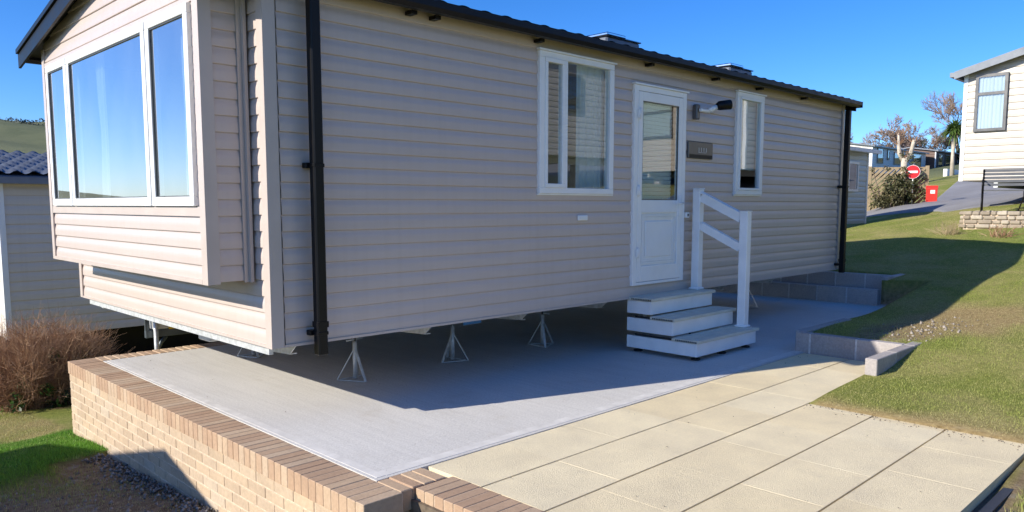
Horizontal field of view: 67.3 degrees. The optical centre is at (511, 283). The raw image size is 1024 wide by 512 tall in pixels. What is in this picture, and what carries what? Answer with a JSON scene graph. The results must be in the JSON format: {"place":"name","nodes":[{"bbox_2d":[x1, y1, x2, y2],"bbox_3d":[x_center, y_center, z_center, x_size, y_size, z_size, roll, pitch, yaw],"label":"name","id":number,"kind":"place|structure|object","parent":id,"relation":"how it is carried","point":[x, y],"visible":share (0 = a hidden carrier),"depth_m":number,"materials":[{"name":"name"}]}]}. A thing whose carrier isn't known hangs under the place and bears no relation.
{"place":"outdoors","nodes":[
{"label":"outdoors","id":0,"kind":"place"},
{"bbox_2d":[0,119,46,153],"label":"hill","id":1,"kind":"structure","parent":0,"point":[22,137],"depth_m":192.14,"materials":[{"name":"green plant"}]},
{"bbox_2d":[5,117,44,125],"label":"scrub","id":2,"kind":"object","parent":1,"relation":"on","point":[24,121],"visible":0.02,"depth_m":216.13,"materials":[{"name":"green plant"}]},
{"bbox_2d":[103,291,883,481],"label":"patio","id":3,"kind":"structure","parent":0,"point":[415,400],"depth_m":6.67,"materials":[{"name":"grey concrete"}]},
{"bbox_2d":[237,347,263,357],"bbox_3d":[-2.521,0.497,7.550,0.272,0.437,0.260,-6,8,-44],"label":"axle stand","id":4,"kind":"object","parent":3,"relation":"on","point":[256,353],"visible":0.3,"depth_m":7.55,"materials":[{"name":"metal"}]},
{"bbox_2d":[337,337,366,381],"bbox_3d":[-1.309,0.600,6.535,0.260,0.437,0.272,4,7,35],"label":"axle stand","id":5,"kind":"object","parent":3,"relation":"on","point":[355,357],"visible":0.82,"depth_m":6.52,"materials":[{"name":"metal"}]},
{"bbox_2d":[15,0,862,355],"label":"static caravan","id":6,"kind":"object","parent":5,"relation":"on","point":[271,176],"visible":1,"depth_m":6.09,"materials":[{"name":"white plastic"}]},
{"bbox_2d":[45,58,73,205],"bbox_3d":[-4.107,-1.354,7.032,0.072,1.286,0.618,-6,8,-44],"label":"bay window","id":7,"kind":"structure","parent":6,"relation":"in","point":[55,73],"depth_m":7.04,"materials":[{"name":"glass"}]},
{"bbox_2d":[65,22,151,205],"bbox_3d":[-3.220,-1.263,6.140,0.072,1.286,1.855,-6,8,-44],"label":"bay window","id":8,"kind":"structure","parent":6,"relation":"in","point":[106,80],"depth_m":6.05,"materials":[{"name":"glass"}]},
{"bbox_2d":[144,2,198,205],"bbox_3d":[-2.295,-1.168,5.211,0.072,1.286,0.723,-6,8,-44],"label":"bay window","id":9,"kind":"structure","parent":6,"relation":"in","point":[168,34],"depth_m":5.17,"materials":[{"name":"glass"}]},
{"bbox_2d":[536,47,617,195],"bbox_3d":[0.567,-1.345,7.045,1.070,1.510,0.150,-6,8,-44],"label":"window","id":10,"kind":"structure","parent":6,"relation":"in","point":[591,108],"depth_m":7.17,"materials":[{"name":"white plastic"}]},
{"bbox_2d":[636,91,683,281],"bbox_3d":[1.517,-0.981,7.966,0.806,1.902,0.164,-6,8,-44],"label":"door","id":11,"kind":"structure","parent":6,"relation":"in","point":[658,215],"depth_m":8.01,"materials":[{"name":"white plastic"}]},
{"bbox_2d":[732,90,766,195],"bbox_3d":[2.824,-1.686,9.227,0.680,1.274,0.111,-6,8,-44],"label":"window","id":12,"kind":"structure","parent":6,"relation":"in","point":[749,126],"depth_m":9.30,"materials":[{"name":"white plastic"}]},
{"bbox_2d":[108,350,801,477],"bbox_3d":[-0.431,0.714,7.591,5.240,0.002,4.440,-6,8,-44],"label":"patio margin","id":13,"kind":"object","parent":3,"relation":"on","point":[360,467],"visible":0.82,"depth_m":5.23,"materials":[{"name":"concrete"}]},
{"bbox_2d":[441,324,468,362],"bbox_3d":[-0.545,0.517,7.351,0.260,0.437,0.272,0,6,-5],"label":"axle stand","id":14,"kind":"object","parent":3,"relation":"on","point":[451,342],"visible":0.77,"depth_m":7.33,"materials":[{"name":"metal"}]},
{"bbox_2d":[528,311,553,347],"bbox_3d":[0.327,0.435,8.153,0.272,0.437,0.260,5,8,40],"label":"axle stand","id":15,"kind":"object","parent":3,"relation":"on","point":[543,338],"visible":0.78,"depth_m":8.12,"materials":[{"name":"metal"}]},
{"bbox_2d":[627,188,758,360],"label":"entrance steps","id":16,"kind":"structure","parent":3,"relation":"on","point":[704,330],"depth_m":7.92,"materials":[{"name":"white plastic"}]},
{"bbox_2d":[715,281,879,305],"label":"block wall","id":17,"kind":"structure","parent":3,"relation":"on","point":[863,296],"depth_m":12.01,"materials":[{"name":"grey concrete"}]},
{"bbox_2d":[0,163,1023,511],"bbox_3d":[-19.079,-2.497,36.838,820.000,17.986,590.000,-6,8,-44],"label":"ground","id":18,"kind":"structure","parent":0,"point":[892,291],"depth_m":7.44,"materials":[{"name":"green plant"}]},
{"bbox_2d":[7,349,85,412],"bbox_3d":[-5.460,1.137,9.268,1.200,0.806,0.908,-6,8,-44],"label":"evergreen plant","id":19,"kind":"object","parent":18,"relation":"on","point":[49,390],"visible":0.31,"depth_m":8.94,"materials":[{"name":"green plant"}]},
{"bbox_2d":[0,304,134,413],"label":"shrub","id":20,"kind":"object","parent":18,"relation":"on","point":[26,356],"visible":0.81,"depth_m":9.04,"materials":[{"name":"brown plant"}]},
{"bbox_2d":[0,461,187,511],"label":"rubble","id":21,"kind":"object","parent":18,"relation":"on","point":[96,495],"visible":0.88,"depth_m":5.62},
{"bbox_2d":[0,411,212,511],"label":"grass","id":22,"kind":"structure","parent":18,"relation":"on","point":[45,457],"depth_m":6.44,"materials":[{"name":"green plant"}]},
{"bbox_2d":[0,150,219,356],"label":"static caravan","id":23,"kind":"object","parent":18,"relation":"on","point":[34,274],"visible":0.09,"depth_m":12.29,"materials":[{"name":"white plastic"}]},
{"bbox_2d":[82,453,214,511],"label":"gravel","id":24,"kind":"structure","parent":18,"relation":"on","point":[153,486],"depth_m":5.74,"materials":[{"name":"grey gravel"}]},
{"bbox_2d":[153,322,158,349],"bbox_3d":[-3.829,0.771,8.304,0.240,1.296,0.240,-6,8,-44],"label":"corner steady","id":25,"kind":"object","parent":18,"relation":"on","point":[156,336],"depth_m":8.27,"materials":[{"name":"metal"}]},
{"bbox_2d":[68,341,446,511],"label":"brick retaining wall","id":26,"kind":"structure","parent":18,"relation":"on","point":[211,458],"depth_m":5.21,"materials":[{"name":"beige brick"}]},
{"bbox_2d":[416,476,543,511],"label":"brick edge wall","id":27,"kind":"structure","parent":18,"relation":"on","point":[452,494],"depth_m":3.92,"materials":[{"name":"beige brick"}]},
{"bbox_2d":[409,475,1015,511],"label":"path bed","id":28,"kind":"object","parent":18,"relation":"on","point":[418,506],"depth_m":3.99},
{"bbox_2d":[773,271,903,305],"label":"block wall","id":29,"kind":"structure","parent":18,"relation":"on","point":[854,280],"depth_m":12.12,"materials":[{"name":"grey concrete"}]},
{"bbox_2d":[795,318,921,375],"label":"block wall","id":30,"kind":"structure","parent":18,"relation":"on","point":[878,357],"depth_m":7.42,"materials":[{"name":"grey concrete"}]},
{"bbox_2d":[837,146,881,225],"bbox_3d":[6.773,-2.252,21.214,6.900,3.145,3.980,-6,8,-44],"label":"static caravan","id":31,"kind":"object","parent":18,"relation":"on","point":[858,185],"visible":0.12,"depth_m":21.73,"materials":[{"name":"white plastic"}]},
{"bbox_2d":[848,161,859,191],"bbox_3d":[9.465,-2.959,21.372,0.700,0.820,0.059,-6,8,-44],"label":"window","id":32,"kind":"structure","parent":31,"relation":"in","point":[853,166],"depth_m":21.46,"materials":[{"name":"grey glass"}]},
{"bbox_2d":[860,132,891,146],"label":"bare tree","id":33,"kind":"object","parent":18,"relation":"on","point":[869,139],"visible":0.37,"depth_m":74.28,"materials":[{"name":"brown plant"}]},
{"bbox_2d":[850,143,928,177],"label":"static caravan","id":34,"kind":"object","parent":18,"relation":"on","point":[888,157],"visible":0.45,"depth_m":61.48,"materials":[{"name":"white plastic"}]},
{"bbox_2d":[877,148,883,163],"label":"window","id":35,"kind":"structure","parent":34,"relation":"in","point":[880,157],"depth_m":60.47,"materials":[{"name":"glass"}]},
{"bbox_2d":[887,150,889,159],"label":"window","id":36,"kind":"structure","parent":34,"relation":"in","point":[888,151],"depth_m":61.57,"materials":[{"name":"clear glass"}]},
{"bbox_2d":[894,152,900,164],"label":"window","id":37,"kind":"structure","parent":34,"relation":"in","point":[896,159],"depth_m":62.89,"materials":[{"name":"blue glass"}]},
{"bbox_2d":[912,153,921,169],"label":"window","id":38,"kind":"structure","parent":34,"relation":"in","point":[918,157],"depth_m":66.49,"materials":[{"name":"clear glass"}]},
{"bbox_2d":[867,166,919,208],"bbox_3d":[13.151,-3.304,26.608,1.770,1.594,0.716,1,6,14],"label":"climbing shrub","id":39,"kind":"object","parent":18,"relation":"on","point":[881,200],"visible":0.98,"depth_m":26.60,"materials":[{"name":"green plant"}]},
{"bbox_2d":[873,114,915,147],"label":"bare tree","id":40,"kind":"object","parent":18,"relation":"on","point":[892,134],"visible":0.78,"depth_m":73.52,"materials":[{"name":"brown plant"}]},
{"bbox_2d":[867,166,928,210],"bbox_3d":[13.585,-3.103,27.140,1.944,2.040,0.100,1,6,14],"label":"lattice fence panel","id":41,"kind":"object","parent":18,"relation":"on","point":[925,173],"visible":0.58,"depth_m":27.12,"materials":[{"name":"beige wood"}]},
{"bbox_2d":[880,139,929,204],"bbox_3d":[13.737,-3.858,26.873,1.676,2.315,0.688,1,6,14],"label":"climbing shrub","id":42,"kind":"object","parent":18,"relation":"on","point":[908,197],"visible":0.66,"depth_m":26.80,"materials":[{"name":"green plant"}]},
{"bbox_2d":[892,128,920,186],"bbox_3d":[18.162,-5.744,35.633,1.331,2.985,0.704,2,6,21],"label":"pollarded tree","id":43,"kind":"object","parent":18,"relation":"on","point":[904,163],"visible":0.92,"depth_m":35.50,"materials":[{"name":"beige plant"}]},
{"bbox_2d":[886,120,932,147],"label":"bare tree","id":44,"kind":"object","parent":18,"relation":"on","point":[914,130],"visible":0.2,"depth_m":75.27,"materials":[{"name":"brown plant"}]},
{"bbox_2d":[901,137,922,147],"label":"bare tree","id":45,"kind":"object","parent":18,"relation":"on","point":[903,145],"visible":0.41,"depth_m":73.13,"materials":[{"name":"brown plant"}]},
{"bbox_2d":[905,163,919,203],"bbox_3d":[13.935,-3.372,26.809,0.470,1.598,0.110,3,7,28],"label":"no entry sign","id":46,"kind":"object","parent":18,"relation":"on","point":[914,169],"visible":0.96,"depth_m":26.72,"materials":[{"name":"metal"}]},
{"bbox_2d":[907,125,949,148],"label":"bare tree","id":47,"kind":"object","parent":18,"relation":"on","point":[920,140],"visible":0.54,"depth_m":73.39,"materials":[{"name":"brown plant"}]},
{"bbox_2d":[901,147,959,167],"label":"static caravan","id":48,"kind":"object","parent":18,"relation":"on","point":[936,158],"visible":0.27,"depth_m":68.62,"materials":[{"name":"white plastic"}]},
{"bbox_2d":[937,154,942,166],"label":"window","id":49,"kind":"structure","parent":48,"relation":"in","point":[940,156],"depth_m":68.91,"materials":[{"name":"black glass"}]},
{"bbox_2d":[945,155,950,165],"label":"window","id":50,"kind":"structure","parent":48,"relation":"in","point":[947,157],"depth_m":70.33,"materials":[{"name":"black glass"}]},
{"bbox_2d":[883,317,987,341],"bbox_3d":[4.310,0.453,7.933,1.696,0.082,0.874,-6,8,-44],"label":"rubble","id":51,"kind":"object","parent":18,"relation":"on","point":[933,326],"visible":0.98,"depth_m":7.76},
{"bbox_2d":[925,132,956,150],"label":"bare tree","id":52,"kind":"object","parent":18,"relation":"on","point":[944,147],"visible":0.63,"depth_m":73.81,"materials":[{"name":"brown plant"}]},
{"bbox_2d":[920,90,962,149],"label":"bare tree","id":53,"kind":"object","parent":18,"relation":"on","point":[947,108],"visible":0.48,"depth_m":75.37,"materials":[{"name":"brown plant"}]},
{"bbox_2d":[925,221,972,234],"bbox_3d":[8.337,-1.068,14.765,0.671,0.331,0.780,-4,7,-33],"label":"shrub","id":54,"kind":"object","parent":18,"relation":"on","point":[950,231],"visible":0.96,"depth_m":14.67,"materials":[{"name":"plant"}]},
{"bbox_2d":[937,118,961,175],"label":"palm tree","id":55,"kind":"object","parent":18,"relation":"on","point":[953,131],"visible":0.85,"depth_m":41.31,"materials":[{"name":"green plant"}]},
{"bbox_2d":[943,169,958,175],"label":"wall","id":56,"kind":"structure","parent":18,"relation":"on","point":[946,172],"depth_m":44.38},
{"bbox_2d":[944,148,959,163],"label":"evergreen hedge","id":57,"kind":"object","parent":18,"relation":"on","point":[958,155],"visible":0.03,"depth_m":72.38,"materials":[{"name":"green plant"}]},
{"bbox_2d":[950,47,1023,194],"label":"static caravan","id":58,"kind":"object","parent":18,"relation":"on","point":[992,132],"visible":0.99,"depth_m":16.80,"materials":[{"name":"white plastic"}]},
{"bbox_2d":[973,72,1008,131],"bbox_3d":[10.451,-3.945,16.795,0.061,1.230,0.620,-6,8,-44],"label":"window","id":59,"kind":"structure","parent":58,"relation":"in","point":[991,90],"depth_m":16.79,"materials":[{"name":"white"}]},
{"bbox_2d":[959,211,1023,229],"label":"stone wall","id":60,"kind":"structure","parent":18,"relation":"on","point":[979,219],"depth_m":14.56,"materials":[{"name":"beige stone"}]},
{"bbox_2d":[980,168,1023,211],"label":"garden bench","id":61,"kind":"object","parent":60,"relation":"on","point":[1020,171],"visible":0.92,"depth_m":15.35,"materials":[{"name":"black plastic"}]},
{"bbox_2d":[978,487,1013,511],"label":"edging strip","id":62,"kind":"object","parent":18,"relation":"on","point":[995,502],"visible":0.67,"depth_m":3.99,"materials":[{"name":"grey concrete"}]},
{"bbox_2d":[979,222,1023,237],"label":"shrub","id":63,"kind":"object","parent":18,"relation":"on","point":[995,234],"visible":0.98,"depth_m":13.77,"materials":[{"name":"beige plant"}]},
{"bbox_2d":[1004,487,1023,511],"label":"grass","id":64,"kind":"structure","parent":18,"relation":"on","point":[1022,508],"depth_m":3.92,"materials":[{"name":"green plant"}]},
{"bbox_2d":[0,0,1023,151],"label":"sky","id":65,"kind":"structure","parent":0,"point":[887,56],"materials":[{"name":"blue"}]},
{"bbox_2d":[429,353,1023,511],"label":"path","id":66,"kind":"structure","parent":0,"point":[791,451],"depth_m":4.52,"materials":[{"name":"beige concrete"}]},
{"bbox_2d":[806,403,1021,449],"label":"crumbs","id":67,"kind":"object","parent":66,"relation":"on","point":[918,426],"visible":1,"depth_m":5.16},
{"bbox_2d":[813,205,1023,439],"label":"grass","id":68,"kind":"structure","parent":0,"point":[951,288],"depth_m":7.36,"materials":[{"name":"green plant"}]},
{"bbox_2d":[866,181,1023,216],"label":"road","id":69,"kind":"structure","parent":0,"point":[959,195],"depth_m":25.15,"materials":[{"name":"grey asphalt"}]},
{"bbox_2d":[926,186,937,201],"bbox_3d":[14.483,-3.084,26.550,0.370,0.550,0.382,3,7,30],"label":"red bin","id":70,"kind":"object","parent":69,"relation":"on","point":[931,193],"visible":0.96,"depth_m":26.40,"materials":[{"name":"plastic"}]}
]}

